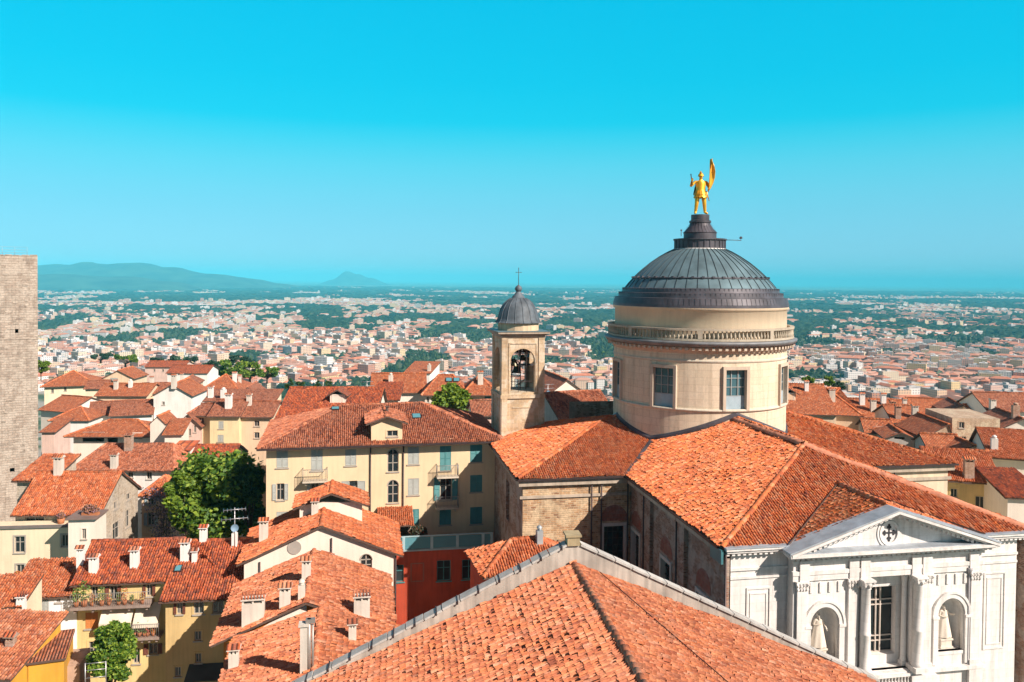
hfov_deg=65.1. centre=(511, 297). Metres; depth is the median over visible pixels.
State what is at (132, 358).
broadleaf tree
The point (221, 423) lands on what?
window
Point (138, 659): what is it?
window
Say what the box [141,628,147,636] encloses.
potted plant
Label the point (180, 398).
town house
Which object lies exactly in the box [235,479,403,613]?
white house
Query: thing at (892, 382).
city building
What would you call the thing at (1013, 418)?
town house
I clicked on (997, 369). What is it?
city building
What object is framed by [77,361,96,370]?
city building
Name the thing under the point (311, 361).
city building
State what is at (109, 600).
potted plant
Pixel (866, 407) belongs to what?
town house
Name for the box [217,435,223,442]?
window
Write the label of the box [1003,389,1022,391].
city building
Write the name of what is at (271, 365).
city building
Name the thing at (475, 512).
window
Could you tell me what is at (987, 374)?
city building
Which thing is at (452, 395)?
round tree
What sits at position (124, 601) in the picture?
potted plant
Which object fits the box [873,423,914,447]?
town house
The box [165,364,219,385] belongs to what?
town house
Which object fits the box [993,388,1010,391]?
city building
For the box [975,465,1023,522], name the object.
town house
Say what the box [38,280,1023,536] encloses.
ground
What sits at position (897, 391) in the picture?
city building
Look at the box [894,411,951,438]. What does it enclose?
town house
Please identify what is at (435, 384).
town house
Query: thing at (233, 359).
broadleaf tree
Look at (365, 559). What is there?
window
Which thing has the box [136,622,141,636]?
potted plant
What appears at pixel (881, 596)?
window
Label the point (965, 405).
town house
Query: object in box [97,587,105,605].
potted plant
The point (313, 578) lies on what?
pink roof house
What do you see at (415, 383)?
town house
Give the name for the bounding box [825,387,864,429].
town house
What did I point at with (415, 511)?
window
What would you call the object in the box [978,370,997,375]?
city building
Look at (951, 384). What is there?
city building
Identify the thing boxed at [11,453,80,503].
town house
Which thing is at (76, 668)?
garden wall
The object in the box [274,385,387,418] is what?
town house
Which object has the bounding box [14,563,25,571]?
window
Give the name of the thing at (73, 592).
potted plant
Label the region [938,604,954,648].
niche statue
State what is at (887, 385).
city building
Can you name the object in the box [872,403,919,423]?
town house
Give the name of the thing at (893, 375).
city building
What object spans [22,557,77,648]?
white wing
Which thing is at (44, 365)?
broadleaf tree
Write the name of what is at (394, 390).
town house
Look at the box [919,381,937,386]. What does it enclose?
city building
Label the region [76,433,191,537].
town house
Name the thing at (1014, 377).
city building
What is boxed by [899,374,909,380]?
city building
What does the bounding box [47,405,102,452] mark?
town house
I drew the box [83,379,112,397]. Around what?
town house
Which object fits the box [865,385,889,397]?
city building
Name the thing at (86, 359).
city building
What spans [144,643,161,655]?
window
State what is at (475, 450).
window
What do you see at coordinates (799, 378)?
city building
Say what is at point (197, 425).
town house
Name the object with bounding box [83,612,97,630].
window
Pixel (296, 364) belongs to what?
city building
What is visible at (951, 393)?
city building
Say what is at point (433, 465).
yellow palace
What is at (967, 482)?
town house
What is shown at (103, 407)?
town house
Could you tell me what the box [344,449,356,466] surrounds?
window
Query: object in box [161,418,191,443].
town house
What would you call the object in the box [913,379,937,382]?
city building
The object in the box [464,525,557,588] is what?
annex
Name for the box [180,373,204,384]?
town house
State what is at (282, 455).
window
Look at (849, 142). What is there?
sky
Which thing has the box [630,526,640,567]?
window
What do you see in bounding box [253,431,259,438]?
window
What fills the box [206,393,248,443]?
town house
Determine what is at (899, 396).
city building
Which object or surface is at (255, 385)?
town house
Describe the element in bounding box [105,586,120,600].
window
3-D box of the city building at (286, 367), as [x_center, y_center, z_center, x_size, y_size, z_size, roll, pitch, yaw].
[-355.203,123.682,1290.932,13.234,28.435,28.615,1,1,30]
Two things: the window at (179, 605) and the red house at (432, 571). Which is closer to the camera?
the window at (179, 605)
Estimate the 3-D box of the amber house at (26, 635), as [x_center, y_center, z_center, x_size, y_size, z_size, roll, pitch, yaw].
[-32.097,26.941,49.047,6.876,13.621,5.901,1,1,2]
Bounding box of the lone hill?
[317,271,389,284]
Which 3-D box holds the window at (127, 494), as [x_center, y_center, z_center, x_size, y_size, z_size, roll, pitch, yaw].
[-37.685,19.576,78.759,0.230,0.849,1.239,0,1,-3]
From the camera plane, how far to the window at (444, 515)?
74.99 m
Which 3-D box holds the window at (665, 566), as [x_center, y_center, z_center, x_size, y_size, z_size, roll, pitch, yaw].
[10.876,20.307,56.274,0.440,4.070,2.190,0,1,-10]
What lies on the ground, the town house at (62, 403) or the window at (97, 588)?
the town house at (62, 403)
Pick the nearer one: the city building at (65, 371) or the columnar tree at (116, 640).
the columnar tree at (116, 640)
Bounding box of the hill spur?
[38,274,208,290]
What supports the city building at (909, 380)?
on the ground
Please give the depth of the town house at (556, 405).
92.31 m
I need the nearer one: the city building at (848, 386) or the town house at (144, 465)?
the town house at (144, 465)
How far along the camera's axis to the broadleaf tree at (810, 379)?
190.45 m
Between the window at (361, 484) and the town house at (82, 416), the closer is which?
the window at (361, 484)
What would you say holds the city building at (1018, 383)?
on the ground
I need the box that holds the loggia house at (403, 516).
[377,505,413,537]
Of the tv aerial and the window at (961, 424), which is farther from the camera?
the window at (961, 424)
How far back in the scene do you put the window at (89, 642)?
57.79 m
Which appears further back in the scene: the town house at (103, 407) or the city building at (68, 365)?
the city building at (68, 365)
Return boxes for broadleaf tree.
[38,360,51,380]
[90,352,113,362]
[113,354,137,366]
[149,354,197,361]
[161,469,203,535]
[166,447,265,538]
[201,360,220,367]
[218,359,242,375]
[227,464,265,531]
[229,355,254,365]
[240,360,263,381]
[256,366,279,383]
[295,381,304,385]
[801,375,814,382]
[831,381,845,388]
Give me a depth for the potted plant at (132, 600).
57.15 m
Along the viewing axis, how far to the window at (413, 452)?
74.26 m
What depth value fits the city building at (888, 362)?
1440.00 m
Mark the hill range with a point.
(160, 273)
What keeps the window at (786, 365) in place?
in the cathedral
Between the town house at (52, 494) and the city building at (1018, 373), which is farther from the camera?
the city building at (1018, 373)
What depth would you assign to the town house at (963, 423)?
105.38 m
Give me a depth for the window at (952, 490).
80.02 m
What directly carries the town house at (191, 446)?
on the ground
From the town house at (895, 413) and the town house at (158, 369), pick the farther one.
the town house at (158, 369)
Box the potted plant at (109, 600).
[106,593,111,605]
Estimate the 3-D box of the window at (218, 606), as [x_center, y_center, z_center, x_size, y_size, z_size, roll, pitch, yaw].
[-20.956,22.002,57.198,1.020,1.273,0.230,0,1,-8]
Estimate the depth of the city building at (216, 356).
1422.12 m
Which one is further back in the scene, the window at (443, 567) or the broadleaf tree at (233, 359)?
the broadleaf tree at (233, 359)
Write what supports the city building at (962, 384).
on the ground
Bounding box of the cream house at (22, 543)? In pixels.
[0,520,67,574]
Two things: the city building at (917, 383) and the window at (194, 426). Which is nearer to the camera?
the window at (194, 426)
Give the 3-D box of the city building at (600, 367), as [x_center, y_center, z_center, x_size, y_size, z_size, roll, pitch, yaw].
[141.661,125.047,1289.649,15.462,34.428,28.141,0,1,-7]
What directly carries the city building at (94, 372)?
on the ground
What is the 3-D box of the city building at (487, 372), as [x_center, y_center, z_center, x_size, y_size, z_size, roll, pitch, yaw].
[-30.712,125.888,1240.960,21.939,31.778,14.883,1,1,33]
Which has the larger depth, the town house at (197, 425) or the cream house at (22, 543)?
the town house at (197, 425)
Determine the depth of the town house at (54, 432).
120.02 m
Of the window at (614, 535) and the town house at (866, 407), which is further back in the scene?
the town house at (866, 407)
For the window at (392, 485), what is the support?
in the yellow palace at (433, 465)
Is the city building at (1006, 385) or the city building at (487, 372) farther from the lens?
the city building at (487, 372)
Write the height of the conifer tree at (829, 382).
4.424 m
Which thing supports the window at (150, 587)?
in the balcony house at (136, 567)
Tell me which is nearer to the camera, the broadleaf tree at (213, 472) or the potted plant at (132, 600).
the potted plant at (132, 600)
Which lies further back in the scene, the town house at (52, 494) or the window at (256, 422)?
the window at (256, 422)
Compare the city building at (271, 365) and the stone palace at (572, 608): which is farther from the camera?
the city building at (271, 365)
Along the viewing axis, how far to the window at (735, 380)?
67.70 m
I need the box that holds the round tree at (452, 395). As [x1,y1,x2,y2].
[430,382,472,410]
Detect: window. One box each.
[13,535,25,553]
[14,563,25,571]
[24,517,45,520]
[42,599,48,610]
[54,594,62,603]
[60,533,67,547]
[80,527,87,540]
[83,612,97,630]
[87,639,95,651]
[89,586,99,597]
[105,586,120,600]
[112,518,120,538]
[113,499,117,511]
[125,507,130,529]
[126,491,131,501]
[127,472,133,478]
[131,646,141,665]
[143,584,154,597]
[144,512,157,526]
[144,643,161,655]
[145,498,155,505]
[146,472,152,479]
[173,603,184,615]
[173,665,182,678]
[192,602,205,615]
[193,425,196,432]
[193,629,202,642]
[193,651,202,664]
[210,601,224,614]
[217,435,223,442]
[218,421,223,429]
[253,419,259,426]
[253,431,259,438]
[272,483,287,501]
[275,450,288,468]
[307,483,322,490]
[311,449,323,471]
[341,481,364,489]
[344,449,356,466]
[359,554,372,566]
[386,448,399,472]
[386,479,399,503]
[396,563,404,583]
[407,447,419,465]
[407,478,419,496]
[410,562,423,581]
[413,509,418,524]
[434,478,457,501]
[435,558,451,582]
[438,510,451,526]
[439,446,450,471]
[460,558,469,580]
[469,444,482,463]
[469,475,482,493]
[469,507,482,525]
[602,522,626,560]
[612,357,622,400]
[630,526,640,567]
[650,363,676,408]
[659,553,671,581]
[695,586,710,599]
[722,366,749,410]
[778,362,788,406]
[870,586,892,652]
[949,487,958,498]
[958,421,965,428]
[974,495,983,507]
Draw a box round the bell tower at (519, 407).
[487,268,550,435]
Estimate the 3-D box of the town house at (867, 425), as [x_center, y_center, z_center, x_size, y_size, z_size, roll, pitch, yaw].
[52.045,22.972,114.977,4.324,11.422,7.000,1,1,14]
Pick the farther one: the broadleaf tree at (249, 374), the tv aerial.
the broadleaf tree at (249, 374)
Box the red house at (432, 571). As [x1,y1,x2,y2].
[396,532,492,624]
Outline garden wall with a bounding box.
[67,648,89,681]
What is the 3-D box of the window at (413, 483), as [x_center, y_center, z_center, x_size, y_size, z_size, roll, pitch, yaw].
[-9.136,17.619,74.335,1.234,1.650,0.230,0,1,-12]
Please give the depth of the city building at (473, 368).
1267.01 m
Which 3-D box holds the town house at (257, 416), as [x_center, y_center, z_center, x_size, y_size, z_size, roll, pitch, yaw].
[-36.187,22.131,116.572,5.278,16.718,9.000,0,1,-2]
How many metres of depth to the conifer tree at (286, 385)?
210.33 m
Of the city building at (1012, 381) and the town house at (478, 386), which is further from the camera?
the city building at (1012, 381)
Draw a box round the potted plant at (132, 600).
[129,594,134,604]
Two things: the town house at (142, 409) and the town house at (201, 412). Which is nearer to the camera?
the town house at (201, 412)
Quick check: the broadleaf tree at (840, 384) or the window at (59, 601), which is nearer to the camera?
the window at (59, 601)
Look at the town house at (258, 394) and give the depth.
128.09 m
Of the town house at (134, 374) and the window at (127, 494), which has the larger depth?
the town house at (134, 374)
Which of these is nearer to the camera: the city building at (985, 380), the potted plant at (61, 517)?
the potted plant at (61, 517)
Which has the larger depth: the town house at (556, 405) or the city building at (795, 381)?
the city building at (795, 381)
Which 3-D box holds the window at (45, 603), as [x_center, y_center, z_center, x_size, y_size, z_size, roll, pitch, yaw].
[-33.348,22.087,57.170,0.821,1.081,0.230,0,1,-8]
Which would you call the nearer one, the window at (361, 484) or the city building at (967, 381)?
the window at (361, 484)
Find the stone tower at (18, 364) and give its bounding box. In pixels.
[0,246,37,521]
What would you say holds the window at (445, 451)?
in the yellow palace at (433, 465)
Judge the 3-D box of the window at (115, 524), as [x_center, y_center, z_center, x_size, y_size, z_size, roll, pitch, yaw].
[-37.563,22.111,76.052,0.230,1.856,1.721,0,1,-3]
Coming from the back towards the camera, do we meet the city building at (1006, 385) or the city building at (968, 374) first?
the city building at (968, 374)
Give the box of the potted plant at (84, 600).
[78,580,89,606]
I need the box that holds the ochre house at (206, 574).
[158,524,256,681]
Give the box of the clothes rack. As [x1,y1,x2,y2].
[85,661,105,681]
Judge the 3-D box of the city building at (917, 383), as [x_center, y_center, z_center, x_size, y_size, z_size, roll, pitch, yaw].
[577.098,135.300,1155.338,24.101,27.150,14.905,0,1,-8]
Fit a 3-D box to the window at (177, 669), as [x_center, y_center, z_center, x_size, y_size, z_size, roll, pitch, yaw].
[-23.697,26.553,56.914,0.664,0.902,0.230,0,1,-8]
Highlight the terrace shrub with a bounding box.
[407,524,427,535]
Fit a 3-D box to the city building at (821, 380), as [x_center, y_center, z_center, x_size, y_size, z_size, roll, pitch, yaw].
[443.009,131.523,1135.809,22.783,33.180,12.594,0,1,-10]
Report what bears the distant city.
on the ground
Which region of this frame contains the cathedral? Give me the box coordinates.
[488,214,1023,681]
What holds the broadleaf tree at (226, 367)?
on the ground
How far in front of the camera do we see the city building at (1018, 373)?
1257.40 m
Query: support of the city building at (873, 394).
on the ground
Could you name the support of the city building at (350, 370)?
on the ground
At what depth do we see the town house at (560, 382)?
126.43 m
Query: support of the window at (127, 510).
in the town house at (52, 494)
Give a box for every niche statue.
[811,613,827,652]
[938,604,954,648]
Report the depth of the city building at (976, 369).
1353.94 m
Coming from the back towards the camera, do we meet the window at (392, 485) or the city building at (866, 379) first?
the city building at (866, 379)
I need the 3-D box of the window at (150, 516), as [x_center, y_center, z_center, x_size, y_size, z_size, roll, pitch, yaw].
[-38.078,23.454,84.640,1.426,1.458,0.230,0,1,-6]
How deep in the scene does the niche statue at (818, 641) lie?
47.33 m
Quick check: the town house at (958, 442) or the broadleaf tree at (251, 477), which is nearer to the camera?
the broadleaf tree at (251, 477)
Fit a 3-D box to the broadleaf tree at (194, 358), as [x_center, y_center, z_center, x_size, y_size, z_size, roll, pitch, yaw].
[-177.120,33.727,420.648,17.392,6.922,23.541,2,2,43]
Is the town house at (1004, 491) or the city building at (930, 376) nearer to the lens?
the town house at (1004, 491)
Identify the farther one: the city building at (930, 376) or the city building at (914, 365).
the city building at (914, 365)
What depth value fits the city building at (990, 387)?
1096.78 m
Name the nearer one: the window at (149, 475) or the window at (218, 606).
the window at (218, 606)
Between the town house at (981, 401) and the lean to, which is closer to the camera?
the lean to
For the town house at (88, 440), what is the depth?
112.93 m
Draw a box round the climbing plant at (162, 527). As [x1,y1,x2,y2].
[141,486,181,537]
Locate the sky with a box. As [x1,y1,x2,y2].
[0,0,1023,286]
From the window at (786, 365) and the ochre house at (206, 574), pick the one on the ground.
the ochre house at (206, 574)
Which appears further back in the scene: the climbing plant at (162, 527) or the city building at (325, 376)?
the city building at (325, 376)
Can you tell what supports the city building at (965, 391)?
on the ground
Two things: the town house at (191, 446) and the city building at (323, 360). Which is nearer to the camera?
the town house at (191, 446)
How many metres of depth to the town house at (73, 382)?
192.92 m
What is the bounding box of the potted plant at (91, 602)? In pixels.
[89,593,94,605]
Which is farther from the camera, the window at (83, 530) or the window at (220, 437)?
the window at (220, 437)
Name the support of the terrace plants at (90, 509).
on the stair turret
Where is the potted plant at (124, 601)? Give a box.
[120,588,128,604]
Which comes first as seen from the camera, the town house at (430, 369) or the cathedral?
the cathedral
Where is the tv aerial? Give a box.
[221,507,247,547]
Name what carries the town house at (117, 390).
on the ground
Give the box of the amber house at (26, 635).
[0,608,68,681]
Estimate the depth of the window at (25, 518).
72.65 m
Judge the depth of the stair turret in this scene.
68.42 m
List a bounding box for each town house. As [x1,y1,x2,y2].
[10,455,141,538]
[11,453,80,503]
[38,394,103,454]
[38,418,73,453]
[40,370,102,404]
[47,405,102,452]
[63,418,151,462]
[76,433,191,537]
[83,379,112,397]
[89,400,111,420]
[94,379,159,400]
[101,366,148,382]
[108,399,154,420]
[138,474,186,537]
[142,376,170,398]
[143,360,194,381]
[149,410,176,442]
[151,374,207,418]
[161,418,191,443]
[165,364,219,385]
[176,440,247,536]
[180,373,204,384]
[184,405,205,443]
[194,402,214,443]
[202,385,283,401]
[205,372,251,394]
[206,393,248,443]
[240,393,281,506]
[246,381,265,388]
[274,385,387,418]
[370,372,426,401]
[376,380,403,402]
[404,361,440,382]
[420,374,464,403]
[464,371,491,398]
[466,398,490,422]
[544,370,579,391]
[544,389,607,421]
[786,380,839,423]
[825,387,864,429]
[848,392,911,417]
[855,417,893,436]
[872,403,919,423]
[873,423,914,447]
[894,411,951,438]
[905,396,944,413]
[911,432,957,448]
[918,445,995,508]
[925,408,999,440]
[933,397,963,408]
[945,435,976,448]
[956,391,1023,416]
[960,403,971,409]
[969,426,1023,474]
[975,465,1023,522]
[984,402,1023,428]
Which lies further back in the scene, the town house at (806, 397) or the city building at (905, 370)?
the city building at (905, 370)
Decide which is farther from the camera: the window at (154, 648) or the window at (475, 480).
the window at (475, 480)
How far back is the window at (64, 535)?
70.76 m
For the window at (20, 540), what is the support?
in the cream house at (22, 543)
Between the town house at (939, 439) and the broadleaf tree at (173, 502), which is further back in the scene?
the town house at (939, 439)
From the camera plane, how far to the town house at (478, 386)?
122.01 m
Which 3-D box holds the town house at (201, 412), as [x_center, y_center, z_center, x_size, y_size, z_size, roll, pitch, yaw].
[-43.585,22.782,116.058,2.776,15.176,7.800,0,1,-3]
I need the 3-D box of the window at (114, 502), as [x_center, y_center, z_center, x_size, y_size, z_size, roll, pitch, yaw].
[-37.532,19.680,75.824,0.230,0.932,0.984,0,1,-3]
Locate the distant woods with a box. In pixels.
[38,285,1023,397]
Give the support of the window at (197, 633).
in the ochre house at (206, 574)
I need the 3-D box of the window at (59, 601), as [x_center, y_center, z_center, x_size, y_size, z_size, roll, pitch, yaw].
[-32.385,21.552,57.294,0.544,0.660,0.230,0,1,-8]
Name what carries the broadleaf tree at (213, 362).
on the ground
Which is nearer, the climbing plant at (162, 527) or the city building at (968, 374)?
the climbing plant at (162, 527)
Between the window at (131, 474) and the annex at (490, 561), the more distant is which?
the window at (131, 474)
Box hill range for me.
[38,262,303,287]
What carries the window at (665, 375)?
in the cathedral
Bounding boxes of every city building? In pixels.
[38,373,54,381]
[50,361,59,366]
[58,363,76,369]
[58,368,76,375]
[71,350,86,358]
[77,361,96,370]
[80,356,98,361]
[80,370,104,375]
[84,365,103,370]
[87,367,104,375]
[157,350,175,354]
[208,352,223,360]
[237,376,256,382]
[263,363,276,367]
[277,361,299,366]
[282,365,295,370]
[284,363,309,367]
[296,370,313,376]
[298,376,316,382]
[302,367,313,371]
[306,359,313,363]
[314,355,332,364]
[316,373,338,379]
[343,367,357,373]
[348,356,369,361]
[358,362,374,375]
[463,366,475,374]
[476,365,491,376]
[484,368,491,376]
[571,373,594,378]
[579,361,595,366]
[593,370,611,375]
[594,364,606,370]
[788,379,803,382]
[791,376,803,379]
[815,378,834,382]
[843,382,859,391]
[844,370,862,382]
[845,393,858,396]
[852,384,868,392]
[858,375,873,386]
[864,390,882,397]
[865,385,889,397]
[874,362,899,363]
[876,366,902,371]
[877,382,897,387]
[878,369,898,380]
[882,380,898,384]
[890,387,910,397]
[893,395,928,398]
[895,382,916,385]
[898,385,919,394]
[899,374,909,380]
[903,368,912,372]
[906,378,929,381]
[907,362,926,371]
[907,381,923,385]
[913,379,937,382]
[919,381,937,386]
[920,375,939,378]
[920,386,946,397]
[940,395,961,400]
[941,379,959,389]
[943,371,973,377]
[947,391,960,394]
[958,380,973,384]
[960,382,973,387]
[961,387,983,395]
[966,367,993,372]
[970,376,989,379]
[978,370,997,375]
[979,371,1000,376]
[980,377,989,384]
[983,383,1002,390]
[988,367,1013,374]
[989,376,1011,383]
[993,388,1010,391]
[995,382,1016,388]
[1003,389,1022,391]
[1010,378,1023,383]
[1011,376,1023,378]
[1013,370,1023,375]
[1015,380,1023,385]
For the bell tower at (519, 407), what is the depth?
77.17 m
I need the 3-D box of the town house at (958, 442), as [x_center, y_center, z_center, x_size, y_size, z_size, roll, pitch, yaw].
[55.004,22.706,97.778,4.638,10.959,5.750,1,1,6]
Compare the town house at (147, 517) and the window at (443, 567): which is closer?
the window at (443, 567)
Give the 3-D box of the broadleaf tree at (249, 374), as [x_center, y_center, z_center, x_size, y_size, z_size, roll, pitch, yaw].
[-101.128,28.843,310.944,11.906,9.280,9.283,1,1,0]
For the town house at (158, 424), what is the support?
on the ground
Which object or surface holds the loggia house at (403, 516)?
on the red house at (432, 571)
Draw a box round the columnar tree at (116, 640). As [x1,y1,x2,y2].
[85,620,138,681]
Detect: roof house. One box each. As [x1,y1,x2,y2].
[209,548,396,663]
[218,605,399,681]
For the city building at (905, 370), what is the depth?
1365.14 m
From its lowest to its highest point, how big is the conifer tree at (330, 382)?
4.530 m
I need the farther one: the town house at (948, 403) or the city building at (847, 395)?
the city building at (847, 395)
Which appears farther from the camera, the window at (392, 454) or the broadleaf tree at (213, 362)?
the broadleaf tree at (213, 362)
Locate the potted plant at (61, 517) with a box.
[56,512,65,523]
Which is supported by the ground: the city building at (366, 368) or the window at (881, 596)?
the city building at (366, 368)
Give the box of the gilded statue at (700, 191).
[690,158,714,213]
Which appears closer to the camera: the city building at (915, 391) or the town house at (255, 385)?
the town house at (255, 385)
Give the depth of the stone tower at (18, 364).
98.11 m
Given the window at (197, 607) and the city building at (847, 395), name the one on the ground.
the city building at (847, 395)
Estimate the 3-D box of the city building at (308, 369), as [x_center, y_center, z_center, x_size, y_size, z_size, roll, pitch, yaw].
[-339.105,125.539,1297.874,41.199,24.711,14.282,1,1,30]
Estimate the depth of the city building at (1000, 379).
1223.92 m
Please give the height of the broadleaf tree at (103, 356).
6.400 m
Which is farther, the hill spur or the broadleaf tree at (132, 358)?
the hill spur
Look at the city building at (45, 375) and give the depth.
1169.95 m
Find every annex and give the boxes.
[26,629,74,681]
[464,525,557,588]
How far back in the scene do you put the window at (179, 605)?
56.78 m
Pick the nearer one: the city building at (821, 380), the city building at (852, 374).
the city building at (821, 380)
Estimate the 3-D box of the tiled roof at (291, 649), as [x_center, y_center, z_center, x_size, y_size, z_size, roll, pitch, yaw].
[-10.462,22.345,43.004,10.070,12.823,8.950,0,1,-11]
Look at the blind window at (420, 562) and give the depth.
70.41 m
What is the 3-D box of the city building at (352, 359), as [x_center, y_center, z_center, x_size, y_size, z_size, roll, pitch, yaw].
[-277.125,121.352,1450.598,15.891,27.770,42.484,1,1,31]
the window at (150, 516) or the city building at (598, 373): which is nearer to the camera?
the window at (150, 516)
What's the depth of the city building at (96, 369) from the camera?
1227.97 m
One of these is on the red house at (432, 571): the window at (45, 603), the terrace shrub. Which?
the terrace shrub
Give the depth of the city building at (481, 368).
1257.40 m
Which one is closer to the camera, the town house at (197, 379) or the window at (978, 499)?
the window at (978, 499)
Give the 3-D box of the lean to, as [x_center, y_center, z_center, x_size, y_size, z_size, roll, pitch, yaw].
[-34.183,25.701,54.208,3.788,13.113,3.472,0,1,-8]
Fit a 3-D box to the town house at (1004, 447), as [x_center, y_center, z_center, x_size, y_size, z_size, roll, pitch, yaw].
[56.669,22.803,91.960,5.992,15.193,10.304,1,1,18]
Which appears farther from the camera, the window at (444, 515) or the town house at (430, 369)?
the town house at (430, 369)
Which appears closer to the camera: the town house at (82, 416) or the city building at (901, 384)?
the town house at (82, 416)
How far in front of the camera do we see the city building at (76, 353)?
1446.02 m
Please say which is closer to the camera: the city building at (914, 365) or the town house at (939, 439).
the town house at (939, 439)
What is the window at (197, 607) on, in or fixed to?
in the ochre house at (206, 574)
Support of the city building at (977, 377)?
on the ground
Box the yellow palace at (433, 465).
[255,401,503,542]
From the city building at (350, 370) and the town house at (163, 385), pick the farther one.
the city building at (350, 370)
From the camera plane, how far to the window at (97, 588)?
57.71 m
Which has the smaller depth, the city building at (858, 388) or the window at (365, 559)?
the window at (365, 559)
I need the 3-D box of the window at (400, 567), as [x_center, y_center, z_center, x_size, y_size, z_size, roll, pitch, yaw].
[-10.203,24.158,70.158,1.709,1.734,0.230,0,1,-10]
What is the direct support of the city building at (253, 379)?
on the ground
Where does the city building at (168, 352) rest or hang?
on the ground
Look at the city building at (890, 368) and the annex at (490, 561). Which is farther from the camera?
the city building at (890, 368)
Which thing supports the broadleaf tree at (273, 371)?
on the ground
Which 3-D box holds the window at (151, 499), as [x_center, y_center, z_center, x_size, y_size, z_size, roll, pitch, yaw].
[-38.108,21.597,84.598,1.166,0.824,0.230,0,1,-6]
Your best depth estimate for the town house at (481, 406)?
102.09 m
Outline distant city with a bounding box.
[38,286,1023,400]
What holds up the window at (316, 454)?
in the yellow palace at (433, 465)
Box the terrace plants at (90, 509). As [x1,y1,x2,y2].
[81,504,99,514]
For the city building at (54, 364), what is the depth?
1270.07 m
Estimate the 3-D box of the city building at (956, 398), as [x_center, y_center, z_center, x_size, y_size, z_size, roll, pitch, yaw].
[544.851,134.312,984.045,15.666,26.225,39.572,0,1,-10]
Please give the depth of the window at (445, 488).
75.03 m
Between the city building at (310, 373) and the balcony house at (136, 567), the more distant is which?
the city building at (310, 373)
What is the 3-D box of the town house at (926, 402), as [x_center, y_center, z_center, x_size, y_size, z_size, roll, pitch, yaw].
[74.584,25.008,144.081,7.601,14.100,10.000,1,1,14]
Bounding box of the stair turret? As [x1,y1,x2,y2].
[65,509,108,557]
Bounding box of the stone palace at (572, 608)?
[292,530,878,681]
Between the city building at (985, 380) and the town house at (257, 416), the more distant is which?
the city building at (985, 380)
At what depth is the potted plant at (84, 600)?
56.67 m
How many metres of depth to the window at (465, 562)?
71.31 m
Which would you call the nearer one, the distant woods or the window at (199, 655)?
the window at (199, 655)
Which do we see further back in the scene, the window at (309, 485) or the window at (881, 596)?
the window at (309, 485)
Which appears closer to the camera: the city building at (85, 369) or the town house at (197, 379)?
the town house at (197, 379)
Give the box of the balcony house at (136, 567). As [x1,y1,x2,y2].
[69,536,191,681]
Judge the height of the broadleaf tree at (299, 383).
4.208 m
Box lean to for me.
[0,572,43,611]
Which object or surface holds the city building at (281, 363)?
on the ground
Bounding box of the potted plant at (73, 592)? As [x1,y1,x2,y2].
[71,588,80,606]
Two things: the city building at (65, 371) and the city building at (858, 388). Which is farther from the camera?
the city building at (65, 371)
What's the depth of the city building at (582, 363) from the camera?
1403.51 m
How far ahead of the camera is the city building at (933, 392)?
1027.53 m
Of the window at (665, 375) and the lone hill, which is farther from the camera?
the lone hill
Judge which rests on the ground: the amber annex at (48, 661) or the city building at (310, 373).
the city building at (310, 373)
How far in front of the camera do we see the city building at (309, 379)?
1191.83 m
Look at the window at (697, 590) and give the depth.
50.22 m
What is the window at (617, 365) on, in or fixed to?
in the cathedral
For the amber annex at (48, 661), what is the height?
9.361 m
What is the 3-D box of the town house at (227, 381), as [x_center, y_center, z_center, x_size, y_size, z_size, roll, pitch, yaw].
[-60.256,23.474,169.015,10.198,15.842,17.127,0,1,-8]
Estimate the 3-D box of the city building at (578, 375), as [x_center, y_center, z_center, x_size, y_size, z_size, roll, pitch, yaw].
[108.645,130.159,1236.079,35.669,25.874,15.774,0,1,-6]
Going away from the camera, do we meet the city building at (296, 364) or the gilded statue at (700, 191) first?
the gilded statue at (700, 191)
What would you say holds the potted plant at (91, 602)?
on the balcony house at (136, 567)

